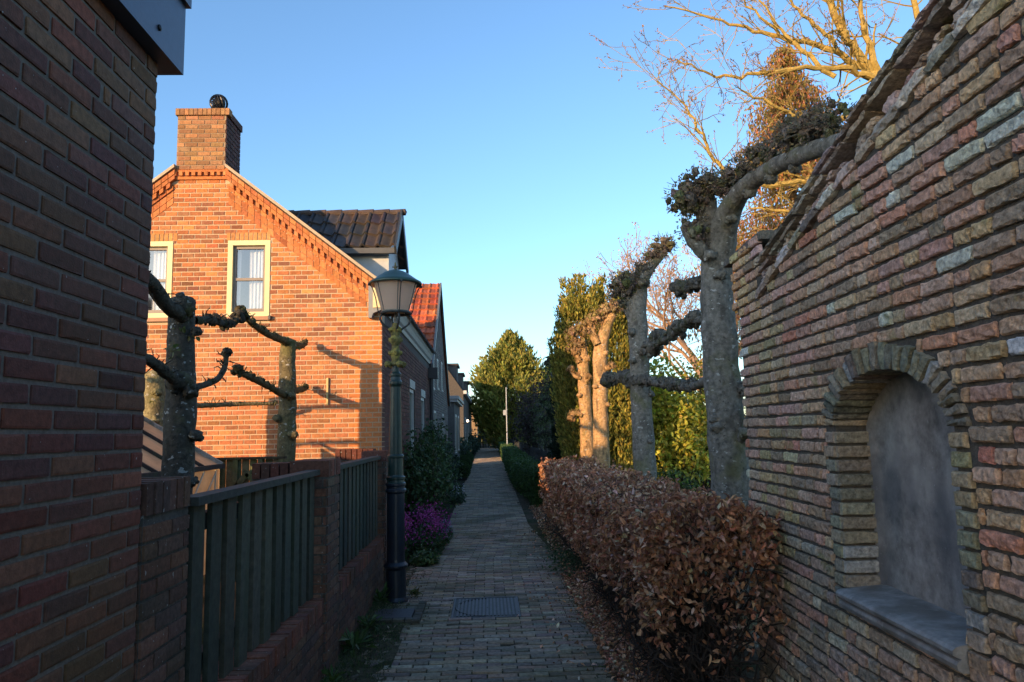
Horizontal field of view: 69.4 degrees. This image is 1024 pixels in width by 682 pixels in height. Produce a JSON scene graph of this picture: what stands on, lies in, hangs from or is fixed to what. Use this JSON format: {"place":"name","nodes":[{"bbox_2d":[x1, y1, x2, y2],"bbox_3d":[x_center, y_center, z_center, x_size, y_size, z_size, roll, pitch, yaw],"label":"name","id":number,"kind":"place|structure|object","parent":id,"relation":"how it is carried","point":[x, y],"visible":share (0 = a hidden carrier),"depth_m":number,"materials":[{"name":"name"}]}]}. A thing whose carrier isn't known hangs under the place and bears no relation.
{"place":"outdoors","nodes":[
{"label":"outdoors","id":0,"kind":"place"},
{"bbox_2d":[141,416,224,574],"bbox_3d":[-2.312,1.137,3.536,1.729,1.895,8.478,1,-7,-21],"label":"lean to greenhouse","id":1,"kind":"object","parent":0,"point":[208,466],"visible":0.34,"depth_m":7.03,"materials":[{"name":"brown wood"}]},
{"bbox_2d":[146,94,437,527],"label":"gabled brick house","id":2,"kind":"structure","parent":0,"point":[226,237],"depth_m":9.67,"materials":[{"name":"brick"}]},
{"bbox_2d":[147,241,173,321],"bbox_3d":[-4.706,-0.767,9.657,0.620,1.065,0.203,-1,-7,-2],"label":"window","id":3,"kind":"structure","parent":2,"relation":"in","point":[163,250],"depth_m":9.67,"materials":[{"name":"beige paint"}]},
{"bbox_2d":[224,240,271,320],"bbox_3d":[-3.442,-0.788,9.702,0.610,1.065,0.203,-1,-7,-2],"label":"window","id":4,"kind":"structure","parent":2,"relation":"in","point":[259,280],"depth_m":9.71,"materials":[{"name":"beige paint"}]},
{"bbox_2d":[409,379,414,521],"bbox_3d":[-1.824,1.982,13.255,0.100,2.550,0.900,-1,-7,-2],"label":"door","id":5,"kind":"structure","parent":2,"relation":"in","point":[412,384],"depth_m":13.68,"materials":[{"name":"paint"}]},
{"bbox_2d":[421,389,424,438],"bbox_3d":[-1.897,1.834,15.538,0.120,1.600,1.000,-1,-7,-2],"label":"window","id":6,"kind":"structure","parent":2,"relation":"in","point":[422,391],"depth_m":15.93,"materials":[{"name":"glass"}]},
{"bbox_2d":[335,448,375,462],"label":"garden side wall","id":7,"kind":"structure","parent":0,"point":[344,455],"depth_m":8.34,"materials":[{"name":"brick"}]},
{"bbox_2d":[323,566,416,681],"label":"soil verge","id":8,"kind":"structure","parent":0,"point":[390,655],"depth_m":5.40,"materials":[{"name":"brown soil"}]},
{"bbox_2d":[133,450,388,681],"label":"garden wall","id":9,"kind":"structure","parent":8,"relation":"on","point":[303,643],"depth_m":3.97,"materials":[{"name":"brick"}]},
{"bbox_2d":[183,470,319,681],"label":"picket fence","id":10,"kind":"object","parent":9,"relation":"on","point":[274,516],"visible":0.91,"depth_m":3.49,"materials":[{"name":"green wood"}]},
{"bbox_2d":[338,456,380,569],"bbox_3d":[-1.391,1.467,6.510,0.121,0.821,2.475,-1,-7,-2],"label":"picket fence","id":11,"kind":"object","parent":9,"relation":"on","point":[358,507],"visible":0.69,"depth_m":6.50,"materials":[{"name":"green wood"}]},
{"bbox_2d":[320,664,345,681],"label":"weed plant","id":12,"kind":"object","parent":8,"relation":"on","point":[329,674],"visible":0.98,"depth_m":4.73,"materials":[{"name":"green plant"}]},
{"bbox_2d":[339,624,376,657],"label":"weed plant","id":13,"kind":"object","parent":8,"relation":"on","point":[356,640],"visible":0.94,"depth_m":5.46,"materials":[{"name":"green plant"}]},
{"bbox_2d":[357,613,386,628],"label":"weed plant","id":14,"kind":"object","parent":8,"relation":"on","point":[365,623],"visible":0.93,"depth_m":6.09,"materials":[{"name":"green plant"}]},
{"bbox_2d":[372,581,393,604],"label":"weed plant","id":15,"kind":"object","parent":8,"relation":"on","point":[378,595],"visible":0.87,"depth_m":6.94,"materials":[{"name":"green plant"}]},
{"bbox_2d":[368,262,421,603],"bbox_3d":[-1.148,0.848,7.297,0.536,3.330,0.536,-1,-7,-2],"label":"street lamp","id":16,"kind":"object","parent":8,"relation":"on","point":[395,287],"visible":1,"depth_m":7.24,"materials":[{"name":"metal"}]},
{"bbox_2d":[409,283,449,442],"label":"grey gable house","id":17,"kind":"structure","parent":0,"point":[427,314],"depth_m":22.27,"materials":[{"name":"brick"}]},
{"bbox_2d":[434,411,435,433],"bbox_3d":[-2.109,2.573,20.330,0.050,1.300,0.900,-1,-7,-2],"label":"window","id":18,"kind":"structure","parent":17,"relation":"in","point":[434,411],"depth_m":20.61,"materials":[{"name":"glass"}]},
{"bbox_2d":[441,362,442,391],"bbox_3d":[-2.256,1.167,23.849,0.050,0.950,0.550,-1,-7,-2],"label":"window","id":19,"kind":"structure","parent":17,"relation":"in","point":[441,362],"depth_m":23.64,"materials":[{"name":"glass"}]},
{"bbox_2d":[405,456,474,564],"bbox_3d":[-2.000,5.188,29.135,0.680,0.033,40.800,-1,-7,-2],"label":"planting bed","id":20,"kind":"object","parent":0,"point":[461,482],"visible":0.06,"depth_m":15.26,"materials":[{"name":"soil"}]},
{"bbox_2d":[405,505,417,560],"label":"honesty flowers","id":21,"kind":"object","parent":20,"relation":"on","point":[407,541],"visible":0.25,"depth_m":9.32,"materials":[{"name":"purple plant"}]},
{"bbox_2d":[409,502,438,535],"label":"honesty flowers","id":22,"kind":"object","parent":20,"relation":"on","point":[413,523],"visible":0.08,"depth_m":11.15,"materials":[{"name":"purple plant"}]},
{"bbox_2d":[402,418,465,530],"bbox_3d":[-1.445,2.175,11.980,1.360,1.870,2.868,-1,-7,-2],"label":"leafy shrub","id":23,"kind":"object","parent":20,"relation":"on","point":[426,479],"visible":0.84,"depth_m":11.46,"materials":[{"name":"green plant"}]},
{"bbox_2d":[421,418,461,496],"bbox_3d":[-1.606,2.582,15.561,1.079,1.935,1.878,-1,-7,-2],"label":"leafy shrub","id":24,"kind":"object","parent":20,"relation":"on","point":[446,447],"visible":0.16,"depth_m":15.65,"materials":[{"name":"green plant"}]},
{"bbox_2d":[441,438,462,486],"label":"leafy shrub","id":25,"kind":"object","parent":20,"relation":"on","point":[455,462],"visible":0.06,"depth_m":20.01,"materials":[{"name":"green plant"}]},
{"bbox_2d":[455,460,470,480],"bbox_3d":[-1.691,4.304,24.618,0.680,0.685,0.683,-1,-7,-2],"label":"boxwood ball","id":26,"kind":"object","parent":20,"relation":"on","point":[464,467],"visible":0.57,"depth_m":24.43,"materials":[{"name":"green plant"}]},
{"bbox_2d":[457,455,472,466],"bbox_3d":[-1.904,4.828,29.075,0.740,0.730,0.726,-1,-7,-2],"label":"boxwood ball","id":27,"kind":"object","parent":20,"relation":"on","point":[466,458],"visible":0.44,"depth_m":28.95,"materials":[{"name":"green plant"}]},
{"bbox_2d":[460,437,472,455],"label":"leafy shrub","id":28,"kind":"object","parent":20,"relation":"on","point":[464,446],"visible":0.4,"depth_m":34.77,"materials":[{"name":"green plant"}]},
{"bbox_2d":[462,450,473,461],"bbox_3d":[-2.091,5.349,33.547,0.761,0.762,0.775,-1,-7,-2],"label":"boxwood ball","id":29,"kind":"object","parent":20,"relation":"on","point":[469,454],"visible":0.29,"depth_m":33.43,"materials":[{"name":"green plant"}]},
{"bbox_2d":[201,446,712,674],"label":"ground","id":30,"kind":"structure","parent":0,"point":[235,589],"depth_m":7.61,"materials":[{"name":"soil"}]},
{"bbox_2d":[0,0,191,681],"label":"brick garage","id":31,"kind":"structure","parent":30,"relation":"on","point":[78,87],"depth_m":2.09,"materials":[{"name":"brick"}]},
{"bbox_2d":[145,270,245,631],"bbox_3d":[-2.514,0.953,5.716,0.404,2.801,2.217,-1,-7,-2],"label":"trained lime","id":32,"kind":"object","parent":30,"relation":"on","point":[182,434],"visible":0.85,"depth_m":5.51,"materials":[{"name":"brown plant"}]},
{"bbox_2d":[143,370,277,426],"bbox_3d":[-3.421,1.520,8.444,1.573,2.368,0.386,4,-9,-38],"label":"trained lime","id":33,"kind":"object","parent":30,"relation":"on","point":[154,394],"visible":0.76,"depth_m":8.07,"materials":[{"name":"brown plant"}]},
{"bbox_2d":[217,456,286,581],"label":"garden gate","id":34,"kind":"structure","parent":30,"relation":"on","point":[231,471],"depth_m":7.84,"materials":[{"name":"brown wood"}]},
{"bbox_2d":[230,304,309,461],"bbox_3d":[-2.596,1.211,7.999,0.386,2.841,2.685,-1,-7,-2],"label":"trained lime","id":35,"kind":"object","parent":30,"relation":"on","point":[286,390],"visible":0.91,"depth_m":8.38,"materials":[{"name":"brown plant"}]},
{"bbox_2d":[447,396,463,456],"bbox_3d":[-3.623,3.936,30.747,3.090,2.980,6.100,-1,-7,-2],"label":"flat roofed extension","id":36,"kind":"object","parent":30,"relation":"on","point":[456,404],"visible":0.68,"depth_m":28.18,"materials":[{"name":"grey brick"}]},
{"bbox_2d":[455,414,456,452],"bbox_3d":[-2.215,3.671,29.314,0.032,1.500,1.200,-1,-7,-2],"label":"window","id":37,"kind":"structure","parent":36,"relation":"in","point":[455,414],"depth_m":29.05,"materials":[{"name":"paint"}]},
{"bbox_2d":[458,416,459,450],"bbox_3d":[-2.298,3.975,31.794,0.032,1.500,1.200,-1,-7,-2],"label":"window","id":38,"kind":"structure","parent":36,"relation":"in","point":[458,416],"depth_m":31.37,"materials":[{"name":"paint"}]},
{"bbox_2d":[450,483,466,504],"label":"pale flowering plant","id":39,"kind":"object","parent":30,"relation":"on","point":[458,497],"visible":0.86,"depth_m":16.65,"materials":[{"name":"green plant"}]},
{"bbox_2d":[447,363,471,442],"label":"grey house","id":40,"kind":"structure","parent":30,"relation":"on","point":[458,385],"depth_m":46.95,"materials":[{"name":"brick"}]},
{"bbox_2d":[468,432,480,453],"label":"leafy shrub","id":41,"kind":"object","parent":30,"relation":"on","point":[475,444],"visible":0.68,"depth_m":51.99,"materials":[{"name":"green plant"}]},
{"bbox_2d":[478,427,524,447],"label":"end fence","id":42,"kind":"object","parent":30,"relation":"on","point":[483,445],"visible":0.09,"depth_m":74.73,"materials":[{"name":"brown wood"}]},
{"bbox_2d":[503,387,507,443],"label":"metal pole","id":43,"kind":"object","parent":30,"relation":"on","point":[504,412],"visible":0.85,"depth_m":43.76,"materials":[{"name":"grey metal"}]},
{"bbox_2d":[468,328,551,448],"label":"conifer","id":44,"kind":"object","parent":30,"relation":"on","point":[509,362],"visible":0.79,"depth_m":58.48,"materials":[{"name":"green plant"}]},
{"bbox_2d":[498,440,543,506],"bbox_3d":[-0.089,5.919,38.685,1.144,1.007,47.301,-1,-7,-2],"label":"green hedge","id":45,"kind":"object","parent":30,"relation":"on","point":[522,468],"visible":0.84,"depth_m":19.01,"materials":[{"name":"green plant"}]},
{"bbox_2d":[506,367,552,452],"bbox_3d":[1.296,3.218,31.023,3.129,4.303,3.330,-1,-7,-2],"label":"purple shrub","id":46,"kind":"object","parent":30,"relation":"on","point":[524,420],"visible":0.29,"depth_m":30.56,"materials":[{"name":"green plant"}]},
{"bbox_2d":[510,439,562,462],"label":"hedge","id":47,"kind":"object","parent":30,"relation":"on","point":[536,453],"visible":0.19,"depth_m":27.64,"materials":[{"name":"brown plant"}]},
{"bbox_2d":[538,454,791,681],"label":"beech hedge","id":48,"kind":"object","parent":30,"relation":"on","point":[649,551],"visible":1,"depth_m":4.25,"materials":[{"name":"brown plant"}]},
{"bbox_2d":[632,351,710,491],"bbox_3d":[3.208,1.787,14.935,2.269,3.172,2.058,2,-8,-23],"label":"golden shrub","id":49,"kind":"object","parent":30,"relation":"on","point":[677,425],"visible":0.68,"depth_m":14.46,"materials":[{"name":"green plant"}]},
{"bbox_2d":[569,202,781,390],"bbox_3d":[9.459,-0.506,32.109,13.263,11.582,12.176,-1,-7,-2],"label":"bare tree","id":50,"kind":"object","parent":30,"relation":"on","point":[667,297],"visible":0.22,"depth_m":32.34,"materials":[{"name":"brown plant"}]},
{"bbox_2d":[657,468,710,495],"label":"dark shrub","id":51,"kind":"object","parent":30,"relation":"on","point":[685,481],"visible":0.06,"depth_m":12.81,"materials":[{"name":"green plant"}]},
{"bbox_2d":[669,347,745,494],"bbox_3d":[4.113,1.758,16.091,2.308,3.464,2.281,-6,-8,33],"label":"golden shrub","id":52,"kind":"object","parent":30,"relation":"on","point":[699,363],"visible":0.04,"depth_m":15.78,"materials":[{"name":"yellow plant"}]},
{"bbox_2d":[589,0,921,232],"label":"budding tree","id":53,"kind":"object","parent":30,"relation":"on","point":[870,68],"visible":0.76,"depth_m":9.56,"materials":[{"name":"brown plant"}]},
{"bbox_2d":[678,42,846,370],"bbox_3d":[4.555,-1.042,11.681,4.067,7.906,3.710,-1,-7,-2],"label":"drooping tree","id":54,"kind":"object","parent":30,"relation":"on","point":[807,93],"visible":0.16,"depth_m":11.81,"materials":[{"name":"brown plant"}]},
{"bbox_2d":[723,0,1023,681],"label":"old niche wall","id":55,"kind":"structure","parent":30,"relation":"on","point":[877,277],"depth_m":2.90,"materials":[{"name":"brick"}]},
{"bbox_2d":[471,415,477,436],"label":"pale house","id":56,"kind":"structure","parent":0,"point":[474,427],"depth_m":73.43,"materials":[{"name":"brick"}]},
{"bbox_2d":[352,448,617,681],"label":"path","id":57,"kind":"structure","parent":0,"point":[489,489],"depth_m":6.71,"materials":[{"name":"grey brick"}]},
{"bbox_2d":[368,601,425,623],"bbox_3d":[-1.012,2.419,6.588,0.440,0.036,0.725,-1,-7,-2],"label":"slab","id":58,"kind":"object","parent":57,"relation":"on","point":[405,615],"visible":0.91,"depth_m":6.43,"materials":[{"name":"concrete"}]},
{"bbox_2d":[407,588,423,596],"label":"weed plant","id":59,"kind":"object","parent":57,"relation":"on","point":[414,591],"visible":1,"depth_m":7.27,"materials":[{"name":"green plant"}]},
{"bbox_2d":[409,544,440,566],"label":"leafy perennial","id":60,"kind":"object","parent":57,"relation":"on","point":[425,556],"visible":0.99,"depth_m":8.98,"materials":[{"name":"green plant"}]},
{"bbox_2d":[408,499,455,556],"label":"honesty flowers","id":61,"kind":"object","parent":57,"relation":"on","point":[426,533],"visible":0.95,"depth_m":9.77,"materials":[{"name":"purple plant"}]},
{"bbox_2d":[434,517,452,544],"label":"forget me nots","id":62,"kind":"object","parent":57,"relation":"on","point":[449,534],"visible":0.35,"depth_m":10.97,"materials":[{"name":"green plant"}]},
{"bbox_2d":[322,524,623,681],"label":"grass tufts","id":63,"kind":"object","parent":57,"relation":"on","point":[360,648],"visible":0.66,"depth_m":5.77,"materials":[{"name":"green plant"}]},
{"bbox_2d":[451,596,520,618],"bbox_3d":[-0.238,2.448,6.784,0.610,0.033,0.780,-1,-7,-2],"label":"manhole cover","id":64,"kind":"object","parent":57,"relation":"on","point":[471,607],"visible":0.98,"depth_m":6.75,"materials":[{"name":"metal"}]},
{"bbox_2d":[528,400,551,450],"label":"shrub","id":65,"kind":"object","parent":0,"point":[536,422],"visible":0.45,"depth_m":27.69,"materials":[{"name":"green plant"}]},
{"bbox_2d":[153,0,928,414],"label":"sky","id":66,"kind":"structure","parent":0,"point":[513,159],"materials":[{"name":"blue"}]},
{"bbox_2d":[534,391,551,452],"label":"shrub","id":67,"kind":"object","parent":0,"point":[545,432],"visible":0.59,"depth_m":24.21,"materials":[{"name":"green plant"}]},
{"bbox_2d":[538,353,558,443],"bbox_3d":[1.226,2.154,20.957,1.023,3.949,1.999,-1,-7,-2],"label":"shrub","id":68,"kind":"object","parent":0,"point":[548,365],"visible":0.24,"depth_m":21.09,"materials":[{"name":"green plant"}]},
{"bbox_2d":[514,486,760,681],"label":"soil verge","id":69,"kind":"structure","parent":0,"point":[525,503],"depth_m":10.60,"materials":[{"name":"brown soil"}]},
{"bbox_2d":[339,505,760,681],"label":"leaf litter","id":70,"kind":"object","parent":69,"relation":"on","point":[619,654],"visible":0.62,"depth_m":5.94,"materials":[{"name":"brown plant"}]},
{"bbox_2d":[545,369,577,459],"bbox_3d":[1.359,1.745,17.572,1.190,3.933,1.181,-1,-7,-2],"label":"cypress","id":71,"kind":"object","parent":69,"relation":"on","point":[554,447],"visible":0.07,"depth_m":17.48,"materials":[{"name":"green plant"}]},
{"bbox_2d":[539,538,589,590],"bbox_3d":[0.717,2.600,8.793,0.826,0.124,3.310,-1,-7,-2],"label":"weed plant","id":72,"kind":"object","parent":69,"relation":"on","point":[572,562],"visible":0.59,"depth_m":8.72,"materials":[{"name":"green plant"}]},
{"bbox_2d":[563,319,592,461],"bbox_3d":[1.202,1.376,12.996,0.528,3.567,0.429,-1,-7,-2],"label":"pollarded lime","id":73,"kind":"object","parent":69,"relation":"on","point":[579,352],"visible":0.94,"depth_m":13.03,"materials":[{"name":"brown plant"}]},
{"bbox_2d":[546,273,615,467],"bbox_3d":[1.308,0.976,13.899,1.330,4.572,1.361,-1,-7,-2],"label":"yew","id":74,"kind":"object","parent":69,"relation":"on","point":[573,308],"visible":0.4,"depth_m":13.76,"materials":[{"name":"green plant"}]},
{"bbox_2d":[580,297,623,467],"bbox_3d":[1.529,1.149,12.093,0.725,3.783,0.465,-4,-7,21],"label":"pollarded lime","id":75,"kind":"object","parent":69,"relation":"on","point":[607,313],"visible":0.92,"depth_m":12.17,"materials":[{"name":"brown plant"}]},
{"bbox_2d":[587,270,650,470],"bbox_3d":[2.008,0.899,14.023,1.350,4.726,1.324,-1,-7,-2],"label":"yew","id":76,"kind":"object","parent":69,"relation":"on","point":[621,429],"visible":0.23,"depth_m":13.66,"materials":[{"name":"green plant"}]},
{"bbox_2d":[599,232,679,482],"bbox_3d":[1.613,0.670,9.101,0.922,4.005,2.939,-1,-7,-2],"label":"pollarded lime","id":77,"kind":"object","parent":69,"relation":"on","point":[627,287],"visible":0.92,"depth_m":8.83,"materials":[{"name":"grey plant"}]},
{"bbox_2d":[622,92,856,648],"bbox_3d":[1.495,0.531,6.326,0.672,3.624,6.012,-1,-7,-2],"label":"pollarded lime","id":78,"kind":"object","parent":69,"relation":"on","point":[709,233],"visible":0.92,"depth_m":5.53,"materials":[{"name":"grey plant"}]}
]}

